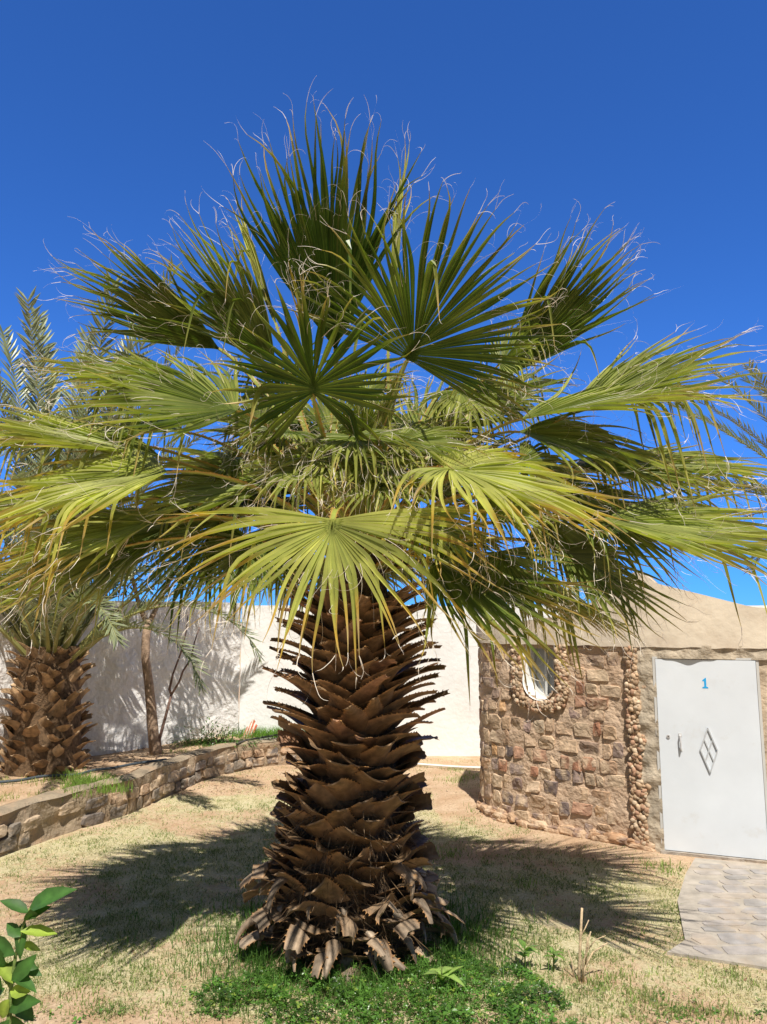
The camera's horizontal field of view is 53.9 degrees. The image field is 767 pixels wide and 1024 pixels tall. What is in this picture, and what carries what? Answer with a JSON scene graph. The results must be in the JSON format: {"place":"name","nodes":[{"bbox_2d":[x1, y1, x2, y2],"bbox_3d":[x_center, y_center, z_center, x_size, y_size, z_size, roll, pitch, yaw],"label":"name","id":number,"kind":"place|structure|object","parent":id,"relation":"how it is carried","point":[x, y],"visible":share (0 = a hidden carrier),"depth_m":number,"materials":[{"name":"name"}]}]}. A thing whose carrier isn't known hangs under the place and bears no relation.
{"place":"outdoors","nodes":[
{"label":"outdoors","id":0,"kind":"place"},
{"bbox_2d":[0,736,249,805],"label":"terrace","id":1,"kind":"structure","parent":0,"point":[25,788],"depth_m":8.98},
{"bbox_2d":[0,411,56,523],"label":"date palm","id":2,"kind":"object","parent":1,"relation":"on","point":[3,453],"visible":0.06,"depth_m":9.25,"materials":[{"name":"green plant"}]},
{"bbox_2d":[0,758,166,783],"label":"irrigation hose","id":3,"kind":"object","parent":1,"relation":"on","point":[84,772],"visible":0.89,"depth_m":8.66,"materials":[{"name":"black rubber"}]},
{"bbox_2d":[0,255,280,776],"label":"date palm","id":4,"kind":"object","parent":1,"relation":"on","point":[47,731],"visible":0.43,"depth_m":8.90,"materials":[{"name":"green plant"}]},
{"bbox_2d":[108,486,199,754],"bbox_3d":[-3.206,1.400,10.512,1.862,3.853,1.415,-3,-9,21],"label":"slim tree","id":5,"kind":"object","parent":1,"relation":"on","point":[154,740],"visible":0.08,"depth_m":10.11,"materials":[{"name":"brown plant"}]},
{"bbox_2d":[163,716,276,748],"bbox_3d":[-2.433,3.148,10.816,1.774,0.437,0.954,1,-8,-10],"label":"bush","id":6,"kind":"object","parent":1,"relation":"on","point":[211,742],"visible":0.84,"depth_m":10.78,"materials":[{"name":"green plant"}]},
{"bbox_2d":[242,719,257,736],"bbox_3d":[-2.041,3.299,11.534,0.213,0.258,0.128,0,-8,0],"label":"roof tile","id":7,"kind":"object","parent":1,"relation":"on","point":[253,724],"visible":0.79,"depth_m":11.51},
{"bbox_2d":[0,623,766,1023],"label":"ground","id":8,"kind":"structure","parent":0,"point":[460,799],"depth_m":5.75,"materials":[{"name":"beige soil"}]},
{"bbox_2d":[0,886,76,1023],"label":"citrus sapling","id":9,"kind":"object","parent":8,"relation":"on","point":[20,1002],"visible":1,"depth_m":2.28,"materials":[{"name":"green plant"}]},
{"bbox_2d":[0,598,240,769],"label":"garden wall","id":10,"kind":"structure","parent":8,"relation":"on","point":[114,684],"depth_m":10.79,"materials":[{"name":"white paint"}]},
{"bbox_2d":[0,738,301,856],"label":"retaining wall","id":11,"kind":"structure","parent":8,"relation":"on","point":[26,823],"depth_m":8.13,"materials":[{"name":"stone"}]},
{"bbox_2d":[236,734,277,744],"bbox_3d":[-1.643,3.328,11.178,0.181,0.028,1.516,-6,-10,38],"label":"irrigation hose","id":12,"kind":"object","parent":11,"relation":"on","point":[256,738],"visible":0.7,"depth_m":11.01,"materials":[{"name":"black rubber"}]},
{"bbox_2d":[8,742,756,1023],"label":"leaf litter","id":13,"kind":"object","parent":8,"relation":"on","point":[162,973],"visible":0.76,"depth_m":6.72,"materials":[{"name":"plant"}]},
{"bbox_2d":[0,75,766,985],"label":"fan palm","id":14,"kind":"object","parent":8,"relation":"on","point":[342,875],"visible":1,"depth_m":4.61,"materials":[{"name":"green plant"}]},
{"bbox_2d":[0,721,766,1023],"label":"green grass","id":15,"kind":"structure","parent":8,"relation":"on","point":[88,779],"depth_m":4.55,"materials":[{"name":"green plant"}]},
{"bbox_2d":[23,938,766,1023],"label":"clover","id":16,"kind":"object","parent":8,"relation":"on","point":[509,1011],"visible":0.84,"depth_m":4.12,"materials":[{"name":"green plant"}]},
{"bbox_2d":[423,966,464,992],"bbox_3d":[0.343,2.671,4.294,0.243,0.162,0.222,0,-8,0],"label":"broadleaf weed","id":17,"kind":"object","parent":8,"relation":"on","point":[444,969],"visible":0.88,"depth_m":4.30,"materials":[{"name":"green plant"}]},
{"bbox_2d":[417,763,480,768],"bbox_3d":[0.802,3.627,10.790,1.336,0.034,0.082,-2,-8,17],"label":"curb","id":18,"kind":"object","parent":8,"relation":"on","point":[451,766],"visible":0.79,"depth_m":10.71,"materials":[{"name":"white concrete"}]},
{"bbox_2d":[239,605,766,755],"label":"garden wall","id":19,"kind":"structure","parent":8,"relation":"on","point":[449,726],"depth_m":11.90,"materials":[{"name":"white paint"}]},
{"bbox_2d":[514,939,538,967],"bbox_3d":[0.872,2.704,4.583,0.179,0.177,0.197,0,-8,0],"label":"broadleaf weed","id":20,"kind":"object","parent":8,"relation":"on","point":[526,951],"visible":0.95,"depth_m":4.60,"materials":[{"name":"green plant"}]},
{"bbox_2d":[510,583,586,604],"bbox_3d":[2.835,2.606,13.383,4.266,3.012,3.457,0,-8,0],"label":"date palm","id":21,"kind":"object","parent":8,"relation":"on","point":[580,587],"depth_m":14.00,"materials":[{"name":"green plant"}]},
{"bbox_2d":[543,947,564,971],"bbox_3d":[1.020,2.711,4.533,0.140,0.150,0.139,3,-8,-17],"label":"broadleaf weed","id":22,"kind":"object","parent":8,"relation":"on","point":[553,952],"visible":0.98,"depth_m":4.55,"materials":[{"name":"green plant"}]},
{"bbox_2d":[568,908,607,983],"bbox_3d":[1.209,2.561,4.442,0.236,0.438,0.125,-1,-8,7],"label":"dry shrub","id":23,"kind":"object","parent":8,"relation":"on","point":[584,957],"visible":0.95,"depth_m":4.44,"materials":[{"name":"beige plant"}]},
{"bbox_2d":[476,572,766,863],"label":"stone hut","id":24,"kind":"object","parent":8,"relation":"on","point":[663,749],"visible":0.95,"depth_m":7.09,"materials":[{"name":"beige stone"}]},
{"bbox_2d":[521,643,555,700],"bbox_3d":[1.673,1.671,7.912,0.382,0.579,0.207,-7,-11,41],"label":"window","id":25,"kind":"structure","parent":24,"relation":"in","point":[547,688],"depth_m":7.99,"materials":[{"name":"glass"}]},
{"bbox_2d":[655,659,766,859],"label":"door","id":26,"kind":"structure","parent":24,"relation":"in","point":[712,782],"depth_m":6.82,"materials":[{"name":"paint"}]},
{"bbox_2d":[622,359,766,574],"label":"date palm","id":27,"kind":"object","parent":8,"relation":"on","point":[759,383],"visible":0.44,"depth_m":13.14,"materials":[{"name":"green plant"}]},
{"bbox_2d":[0,0,766,621],"label":"sky","id":28,"kind":"structure","parent":0,"point":[111,111],"materials":[{"name":"blue"}]},
{"bbox_2d":[667,858,766,969],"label":"path","id":29,"kind":"structure","parent":0,"point":[722,905],"depth_m":5.39,"materials":[{"name":"grey stone"}]}
]}

